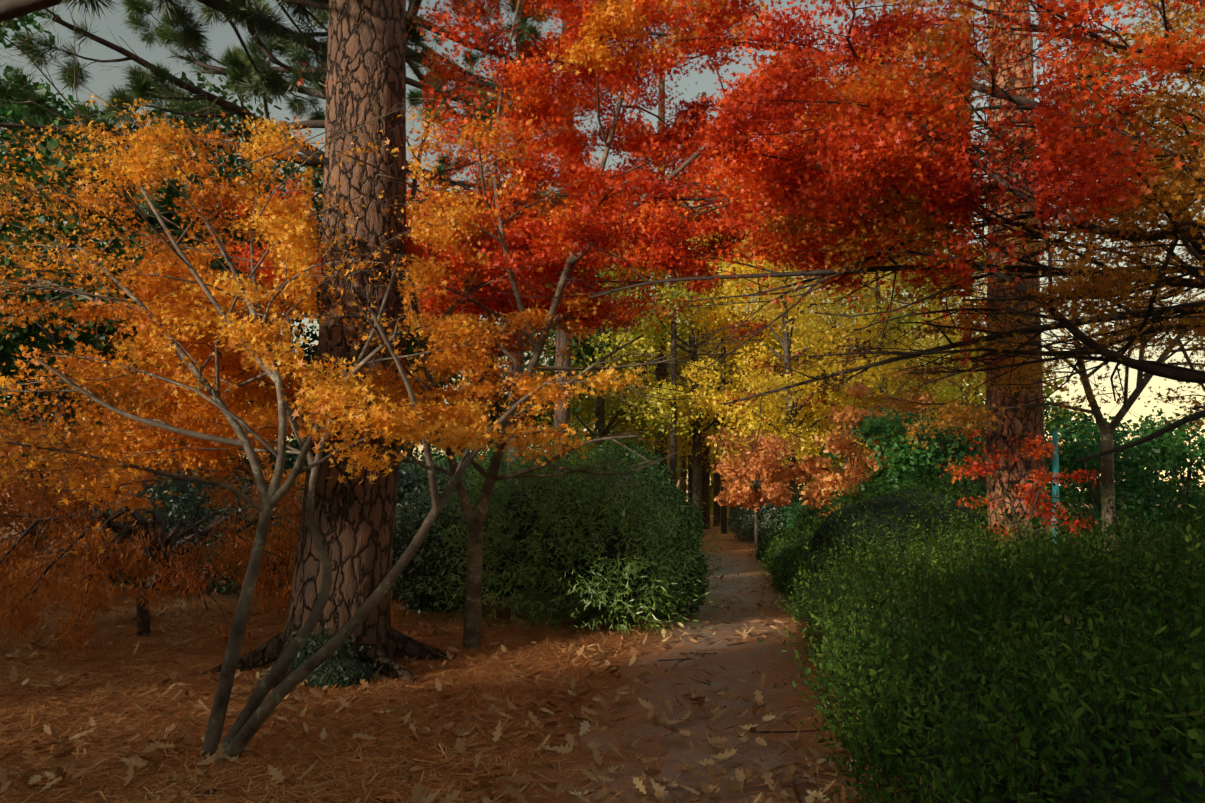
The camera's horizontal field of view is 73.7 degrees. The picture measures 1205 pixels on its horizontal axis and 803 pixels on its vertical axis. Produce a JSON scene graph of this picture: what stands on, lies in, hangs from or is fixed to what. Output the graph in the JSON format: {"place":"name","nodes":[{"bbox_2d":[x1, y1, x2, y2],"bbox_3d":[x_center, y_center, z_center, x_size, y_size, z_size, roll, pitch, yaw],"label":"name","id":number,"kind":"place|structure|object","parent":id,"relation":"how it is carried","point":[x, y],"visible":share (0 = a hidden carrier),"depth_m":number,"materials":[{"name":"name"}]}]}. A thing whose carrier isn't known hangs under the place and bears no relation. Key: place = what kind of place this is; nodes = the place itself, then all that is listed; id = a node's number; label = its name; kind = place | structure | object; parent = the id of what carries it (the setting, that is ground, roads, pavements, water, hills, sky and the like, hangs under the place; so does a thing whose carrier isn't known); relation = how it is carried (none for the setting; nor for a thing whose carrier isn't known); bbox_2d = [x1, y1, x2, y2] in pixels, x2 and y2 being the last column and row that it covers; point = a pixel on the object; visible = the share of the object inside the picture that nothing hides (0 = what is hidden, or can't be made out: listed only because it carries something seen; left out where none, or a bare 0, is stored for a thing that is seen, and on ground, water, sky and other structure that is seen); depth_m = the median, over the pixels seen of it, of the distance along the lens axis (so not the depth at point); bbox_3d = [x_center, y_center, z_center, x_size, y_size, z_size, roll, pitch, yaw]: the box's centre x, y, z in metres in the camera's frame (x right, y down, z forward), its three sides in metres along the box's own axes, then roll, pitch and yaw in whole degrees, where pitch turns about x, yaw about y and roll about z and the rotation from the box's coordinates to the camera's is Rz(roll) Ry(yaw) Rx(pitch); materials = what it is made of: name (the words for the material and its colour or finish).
{"place":"outdoors","nodes":[
{"label":"outdoors","id":0,"kind":"place"},
{"bbox_2d":[0,0,495,159],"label":"pine needles","id":1,"kind":"object","parent":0,"point":[274,81],"depth_m":10.63,"materials":[{"name":"green plant"}]},
{"bbox_2d":[0,0,548,217],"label":"pine","id":2,"kind":"object","parent":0,"point":[141,86],"depth_m":13.57,"materials":[{"name":"green plant"}]},
{"bbox_2d":[251,0,557,499],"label":"pine","id":3,"kind":"object","parent":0,"point":[416,94],"depth_m":19.00,"materials":[{"name":"plant"}]},
{"bbox_2d":[0,501,1203,802],"bbox_3d":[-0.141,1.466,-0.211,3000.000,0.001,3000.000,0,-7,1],"label":"ground","id":4,"kind":"structure","parent":0,"point":[732,545],"depth_m":6.92,"materials":[{"name":"brown soil"}]},
{"bbox_2d":[0,181,39,343],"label":"green tree","id":5,"kind":"object","parent":4,"relation":"on","point":[21,209],"visible":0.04,"depth_m":24.10,"materials":[{"name":"plant"}]},
{"bbox_2d":[1,142,75,376],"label":"green tree","id":6,"kind":"object","parent":4,"relation":"on","point":[26,195],"depth_m":31.08,"materials":[{"name":"plant"}]},
{"bbox_2d":[0,401,137,591],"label":"orange tree","id":7,"kind":"object","parent":4,"relation":"on","point":[16,493],"depth_m":12.53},
{"bbox_2d":[0,11,229,528],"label":"green tree","id":8,"kind":"object","parent":4,"relation":"on","point":[16,116],"depth_m":22.58,"materials":[{"name":"plant"}]},
{"bbox_2d":[0,137,273,570],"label":"green tree","id":9,"kind":"object","parent":4,"relation":"on","point":[16,333],"depth_m":17.04,"materials":[{"name":"plant"}]},
{"bbox_2d":[24,386,277,515],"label":"orange tree","id":10,"kind":"object","parent":4,"relation":"on","point":[268,464],"depth_m":15.00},
{"bbox_2d":[0,67,306,524],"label":"green tree","id":11,"kind":"object","parent":4,"relation":"on","point":[227,126],"depth_m":25.40,"materials":[{"name":"plant"}]},
{"bbox_2d":[33,101,321,457],"bbox_3d":[-15.584,-3.241,31.190,11.342,17.199,11.442,0,-7,1],"label":"green tree","id":12,"kind":"object","parent":4,"relation":"on","point":[230,158],"depth_m":30.95,"materials":[{"name":"plant"}]},
{"bbox_2d":[158,455,247,476],"bbox_3d":[-11.886,2.759,23.041,5.138,3.161,5.155,0,-7,1],"label":"understory","id":13,"kind":"object","parent":4,"relation":"on","point":[205,466],"depth_m":21.94,"materials":[{"name":"green plant"}]},
{"bbox_2d":[159,120,323,459],"bbox_3d":[-14.714,-3.184,35.129,12.473,18.058,11.451,0,-7,1],"label":"green tree","id":14,"kind":"object","parent":4,"relation":"on","point":[315,183],"depth_m":31.98,"materials":[{"name":"plant"}]},
{"bbox_2d":[200,451,306,501],"bbox_3d":[-8.639,2.644,20.698,4.564,2.798,4.549,0,-7,1],"label":"understory","id":15,"kind":"object","parent":4,"relation":"on","point":[288,462],"depth_m":20.01,"materials":[{"name":"green plant"}]},
{"bbox_2d":[45,461,510,616],"bbox_3d":[-4.894,1.962,12.490,8.814,2.152,3.108,-3,-8,23],"label":"shrub","id":16,"kind":"object","parent":4,"relation":"on","point":[190,500],"depth_m":11.52,"materials":[{"name":"green plant"}]},
{"bbox_2d":[234,655,422,686],"bbox_3d":[-2.502,2.354,7.389,2.018,0.110,2.208,0,-7,1],"label":"pine mound","id":17,"kind":"object","parent":4,"relation":"on","point":[268,666],"visible":0.06,"depth_m":6.86,"materials":[{"name":"brown plant"}]},
{"bbox_2d":[242,419,422,469],"bbox_3d":[-8.545,2.430,25.977,6.174,4.510,6.150,0,-7,1],"label":"understory","id":18,"kind":"object","parent":4,"relation":"on","point":[403,449],"depth_m":24.83,"materials":[{"name":"green plant"}]},
{"bbox_2d":[273,0,406,664],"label":"pine trunk","id":19,"kind":"object","parent":4,"relation":"on","point":[355,521],"visible":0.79,"depth_m":7.43,"materials":[{"name":"brown plant"}]},
{"bbox_2d":[278,0,328,363],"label":"pine branch stubs","id":20,"kind":"object","parent":19,"relation":"attached to","point":[323,6],"visible":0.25,"depth_m":7.66,"materials":[{"name":"brown plant"}]},
{"bbox_2d":[200,628,456,695],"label":"tree roots","id":21,"kind":"object","parent":19,"relation":"attached to","point":[403,645],"visible":0.46,"depth_m":6.95,"materials":[{"name":"brown plant"}]},
{"bbox_2d":[282,178,547,459],"bbox_3d":[-8.577,-2.256,36.794,11.061,16.611,12.213,6,-9,-41],"label":"green tree","id":22,"kind":"object","parent":4,"relation":"on","point":[452,382],"depth_m":35.05,"materials":[{"name":"plant"}]},
{"bbox_2d":[395,454,488,516],"bbox_3d":[-4.153,2.277,16.280,4.116,2.450,4.178,0,-7,1],"label":"understory","id":23,"kind":"object","parent":4,"relation":"on","point":[407,466],"depth_m":15.38,"materials":[{"name":"green plant"}]},
{"bbox_2d":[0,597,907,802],"bbox_3d":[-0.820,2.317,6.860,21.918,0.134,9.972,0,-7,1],"label":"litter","id":24,"kind":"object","parent":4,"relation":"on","point":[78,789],"depth_m":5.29,"materials":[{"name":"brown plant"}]},
{"bbox_2d":[0,464,408,662],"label":"tree","id":25,"kind":"object","parent":24,"relation":"on","point":[128,561],"depth_m":8.05,"materials":[{"name":"orange plant"}]},
{"bbox_2d":[80,653,456,796],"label":"litter pine cones","id":26,"kind":"object","parent":24,"relation":"on","point":[207,792],"visible":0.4,"depth_m":4.03,"materials":[{"name":"brown plant"}]},
{"bbox_2d":[260,625,384,690],"bbox_3d":[-2.272,2.093,6.653,1.057,0.469,0.763,-4,-8,28],"label":"plant","id":27,"kind":"object","parent":24,"relation":"on","point":[350,671],"depth_m":6.47,"materials":[{"name":"green plant"}]},
{"bbox_2d":[0,1,661,762],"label":"orange maple","id":28,"kind":"object","parent":24,"relation":"on","point":[402,420],"depth_m":5.18,"materials":[{"name":"orange plant"}]},
{"bbox_2d":[0,572,908,802],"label":"fallen leaves","id":29,"kind":"object","parent":4,"relation":"on","point":[740,779],"visible":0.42,"depth_m":4.92,"materials":[{"name":"brown plant"}]},
{"bbox_2d":[403,438,542,507],"bbox_3d":[-3.372,2.433,20.390,4.139,3.142,4.164,0,-7,1],"label":"understory","id":30,"kind":"object","parent":4,"relation":"on","point":[437,457],"depth_m":19.60,"materials":[{"name":"green plant"}]},
{"bbox_2d":[403,167,614,456],"bbox_3d":[-4.419,-2.424,33.549,10.001,16.153,10.995,0,-7,1],"label":"green tree","id":31,"kind":"object","parent":4,"relation":"on","point":[415,345],"depth_m":32.32,"materials":[{"name":"plant"}]},
{"bbox_2d":[493,438,586,486],"bbox_3d":[-2.041,2.832,24.976,4.552,3.495,4.594,0,-7,1],"label":"understory","id":32,"kind":"object","parent":4,"relation":"on","point":[550,454],"depth_m":24.48,"materials":[{"name":"green plant"}]},
{"bbox_2d":[459,237,655,451],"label":"yellow tree","id":33,"kind":"object","parent":4,"relation":"on","point":[548,377],"depth_m":44.01,"materials":[{"name":"plant"}]},
{"bbox_2d":[394,402,742,637],"bbox_3d":[-0.633,1.736,10.527,4.754,3.775,4.942,0,-7,1],"label":"green shrub","id":34,"kind":"object","parent":4,"relation":"on","point":[523,575],"depth_m":9.40,"materials":[{"name":"green plant"}]},
{"bbox_2d":[238,0,928,649],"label":"maple tree","id":35,"kind":"object","parent":4,"relation":"on","point":[472,612],"visible":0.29,"depth_m":8.03,"materials":[{"name":"brown plant"}]},
{"bbox_2d":[154,0,949,494],"bbox_3d":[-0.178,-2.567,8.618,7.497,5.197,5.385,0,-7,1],"label":"maple leaves","id":36,"kind":"object","parent":35,"relation":"attached to","point":[580,172],"visible":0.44,"depth_m":8.32,"materials":[{"name":"red plant"}]},
{"bbox_2d":[528,316,688,479],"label":"yellow tree","id":37,"kind":"object","parent":4,"relation":"on","point":[669,343],"depth_m":58.58,"materials":[{"name":"yellow plant"}]},
{"bbox_2d":[508,181,714,467],"bbox_3d":[0.124,-2.283,34.809,9.373,16.183,9.923,0,-7,1],"label":"yellow tree","id":38,"kind":"object","parent":4,"relation":"on","point":[634,400],"depth_m":34.04,"materials":[{"name":"yellow plant"}]},
{"bbox_2d":[560,466,664,522],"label":"shrub","id":39,"kind":"object","parent":4,"relation":"on","point":[627,489],"depth_m":15.16,"materials":[{"name":"green plant"}]},
{"bbox_2d":[572,438,681,530],"bbox_3d":[0.456,2.175,17.188,2.503,2.874,2.481,0,-7,1],"label":"shrub","id":40,"kind":"object","parent":4,"relation":"on","point":[633,447],"depth_m":16.90,"materials":[{"name":"green plant"}]},
{"bbox_2d":[536,225,746,471],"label":"yellow tree","id":41,"kind":"object","parent":4,"relation":"on","point":[679,366],"depth_m":41.27,"materials":[{"name":"yellow plant"}]},
{"bbox_2d":[553,12,736,528],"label":"tree trunks","id":42,"kind":"object","parent":4,"relation":"on","point":[562,342],"visible":0.12,"depth_m":39.91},
{"bbox_2d":[635,525,709,616],"bbox_3d":[0.828,2.183,10.470,1.156,1.193,1.173,0,-7,1],"label":"small shrub","id":43,"kind":"object","parent":4,"relation":"on","point":[691,547],"depth_m":10.15,"materials":[{"name":"green plant"}]},
{"bbox_2d":[607,315,757,514],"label":"yellow tree","id":44,"kind":"object","parent":4,"relation":"on","point":[677,443],"depth_m":62.48,"materials":[{"name":"yellow plant"}]},
{"bbox_2d":[662,484,704,548],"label":"shrub","id":45,"kind":"object","parent":4,"relation":"on","point":[691,519],"depth_m":18.28,"materials":[{"name":"green plant"}]},
{"bbox_2d":[591,161,821,532],"bbox_3d":[4.575,-2.485,38.072,10.657,17.381,11.194,0,-7,1],"label":"yellow tree","id":46,"kind":"object","parent":4,"relation":"on","point":[744,356],"depth_m":36.78,"materials":[{"name":"yellow plant"}]},
{"bbox_2d":[635,162,780,533],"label":"trunks","id":47,"kind":"object","parent":4,"relation":"on","point":[673,449],"visible":0.1,"depth_m":34.73,"materials":[{"name":"brown wood"}]},
{"bbox_2d":[653,316,824,515],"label":"yellow tree","id":48,"kind":"object","parent":4,"relation":"on","point":[800,489],"depth_m":57.66,"materials":[{"name":"plant"}]},
{"bbox_2d":[666,232,825,506],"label":"yellow tree","id":49,"kind":"object","parent":4,"relation":"on","point":[749,354],"depth_m":49.48,"materials":[{"name":"yellow plant"}]},
{"bbox_2d":[707,426,812,548],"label":"tree","id":50,"kind":"object","parent":4,"relation":"on","point":[765,466],"depth_m":24.47,"materials":[{"name":"orange plant"}]},
{"bbox_2d":[728,500,792,540],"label":"shrub","id":51,"kind":"object","parent":4,"relation":"on","point":[739,533],"depth_m":28.56,"materials":[{"name":"green plant"}]},
{"bbox_2d":[749,293,843,496],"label":"yellow tree","id":52,"kind":"object","parent":4,"relation":"on","point":[816,402],"depth_m":65.31,"materials":[{"name":"plant"}]},
{"bbox_2d":[678,203,931,500],"bbox_3d":[8.119,-2.011,33.412,10.065,15.303,10.444,0,-7,1],"label":"yellow tree","id":53,"kind":"object","parent":4,"relation":"on","point":[808,443],"depth_m":32.71,"materials":[{"name":"yellow plant"}]},
{"bbox_2d":[776,494,845,533],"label":"shrub","id":54,"kind":"object","parent":4,"relation":"on","point":[790,509],"depth_m":27.81,"materials":[{"name":"green plant"}]},
{"bbox_2d":[420,0,1204,462],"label":"maple tree","id":55,"kind":"object","parent":4,"relation":"on","point":[1148,366],"visible":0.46,"depth_m":5.86,"materials":[{"name":"brown plant"}]},
{"bbox_2d":[451,0,1204,420],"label":"maple leaves","id":56,"kind":"object","parent":55,"relation":"attached to","point":[1103,286],"visible":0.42,"depth_m":5.58,"materials":[{"name":"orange plant"}]},
{"bbox_2d":[452,0,1204,381],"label":"maple leaves","id":57,"kind":"object","parent":55,"relation":"attached to","point":[732,120],"visible":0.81,"depth_m":5.37,"materials":[{"name":"red plant"}]},
{"bbox_2d":[735,225,945,496],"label":"yellow tree","id":58,"kind":"object","parent":4,"relation":"on","point":[806,320],"depth_m":45.22,"materials":[{"name":"yellow plant"}]},
{"bbox_2d":[798,381,906,523],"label":"tree","id":59,"kind":"object","parent":4,"relation":"on","point":[812,466],"depth_m":21.50,"materials":[{"name":"orange plant"}]},
{"bbox_2d":[784,315,927,477],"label":"yellow tree","id":60,"kind":"object","parent":4,"relation":"on","point":[844,362],"depth_m":58.03,"materials":[{"name":"yellow plant"}]},
{"bbox_2d":[748,210,986,470],"bbox_3d":[12.807,-1.928,36.591,12.004,15.917,11.208,0,-7,1],"label":"yellow tree","id":61,"kind":"object","parent":4,"relation":"on","point":[946,390],"depth_m":35.65,"materials":[{"name":"yellow plant"}]},
{"bbox_2d":[799,424,951,527],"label":"green tree","id":62,"kind":"object","parent":4,"relation":"on","point":[865,447],"depth_m":24.11,"materials":[{"name":"green plant"}]},
{"bbox_2d":[851,391,956,487],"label":"tree","id":63,"kind":"object","parent":4,"relation":"on","point":[866,453],"depth_m":25.57,"materials":[{"name":"plant"}]},
{"bbox_2d":[885,314,985,504],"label":"yellow tree","id":64,"kind":"object","parent":4,"relation":"on","point":[983,396],"depth_m":59.54,"materials":[{"name":"yellow plant"}]},
{"bbox_2d":[823,221,1062,474],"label":"yellow tree","id":65,"kind":"object","parent":4,"relation":"on","point":[883,286],"depth_m":40.41,"materials":[{"name":"yellow plant"}]},
{"bbox_2d":[747,472,1147,622],"bbox_3d":[5.484,2.369,15.070,5.222,1.973,12.548,-1,-7,8],"label":"hedge","id":66,"kind":"object","parent":4,"relation":"on","point":[903,510],"depth_m":10.76,"materials":[{"name":"green plant"}]},
{"bbox_2d":[828,398,1079,520],"bbox_3d":[8.772,1.936,20.520,5.671,4.329,5.314,0,-7,1],"label":"bush","id":67,"kind":"object","parent":4,"relation":"on","point":[906,453],"depth_m":19.94,"materials":[{"name":"green plant"}]},
{"bbox_2d":[746,432,1204,802],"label":"hedge shoots","id":68,"kind":"object","parent":4,"relation":"on","point":[1016,641],"depth_m":4.86,"materials":[{"name":"green plant"}]},
{"bbox_2d":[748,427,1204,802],"bbox_3d":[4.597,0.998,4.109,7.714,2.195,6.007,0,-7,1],"label":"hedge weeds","id":69,"kind":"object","parent":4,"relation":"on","point":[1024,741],"depth_m":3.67,"materials":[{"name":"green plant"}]},
{"bbox_2d":[772,489,1204,802],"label":"hedge","id":70,"kind":"object","parent":4,"relation":"on","point":[1178,785],"depth_m":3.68,"materials":[{"name":"green plant"}]},
{"bbox_2d":[893,322,1094,514],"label":"yellow tree","id":71,"kind":"object","parent":4,"relation":"on","point":[1047,393],"depth_m":54.45,"materials":[{"name":"plant"}]},
{"bbox_2d":[927,426,1099,544],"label":"sapling","id":72,"kind":"object","parent":4,"relation":"on","point":[978,468],"depth_m":9.73,"materials":[{"name":"red plant"}]},
{"bbox_2d":[985,0,1050,552],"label":"pine trunk","id":73,"kind":"object","parent":4,"relation":"on","point":[1021,467],"visible":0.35,"depth_m":10.50,"materials":[{"name":"brown plant"}]},
{"bbox_2d":[842,169,1204,551],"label":"tree","id":74,"kind":"object","parent":4,"relation":"on","point":[965,414],"depth_m":8.99,"materials":[{"name":"brown plant"}]},
{"bbox_2d":[925,395,1127,540],"bbox_3d":[12.313,2.176,23.878,6.415,4.668,6.180,0,-7,1],"label":"bush","id":75,"kind":"object","parent":4,"relation":"on","point":[1085,417],"depth_m":23.16,"materials":[{"name":"plant"}]},
{"bbox_2d":[1051,431,1058,542],"bbox_3d":[8.871,2.028,15.817,0.372,2.911,0.180,0,-7,1],"label":"teal post","id":76,"kind":"object","parent":4,"relation":"on","point":[1055,465],"visible":0.46,"depth_m":15.86,"materials":[{"name":"teal metal"}]},
{"bbox_2d":[975,420,1204,549],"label":"bush","id":77,"kind":"object","parent":4,"relation":"on","point":[1134,452],"depth_m":18.92,"materials":[{"name":"green plant"}]},
{"bbox_2d":[1059,406,1204,544],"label":"bush","id":78,"kind":"object","parent":4,"relation":"on","point":[1200,452],"depth_m":21.10,"materials":[{"name":"green plant"}]},
{"bbox_2d":[1140,475,1175,499],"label":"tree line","id":79,"kind":"object","parent":4,"relation":"on","point":[1166,482],"visible":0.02,"depth_m":292.29,"materials":[{"name":"green plant"}]},
{"bbox_2d":[0,0,1204,500],"label":"sky","id":80,"kind":"structure","parent":0,"point":[222,37],"materials":[{"name":"grey"}]},
{"bbox_2d":[501,551,870,802],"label":"path","id":81,"kind":"structure","parent":0,"point":[748,567],"depth_m":5.71,"materials":[{"name":"soil"}]},
{"bbox_2d":[709,290,1204,453],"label":"branch","id":82,"kind":"object","parent":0,"point":[864,344],"depth_m":6.14,"materials":[{"name":"brown plant"}]},
{"bbox_2d":[1072,481,1100,503],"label":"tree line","id":83,"kind":"object","parent":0,"point":[1079,486],"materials":[{"name":"green plant"}]},
{"bbox_2d":[1171,477,1204,503],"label":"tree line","id":84,"kind":"object","parent":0,"point":[1193,485],"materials":[{"name":"green plant"}]}
]}

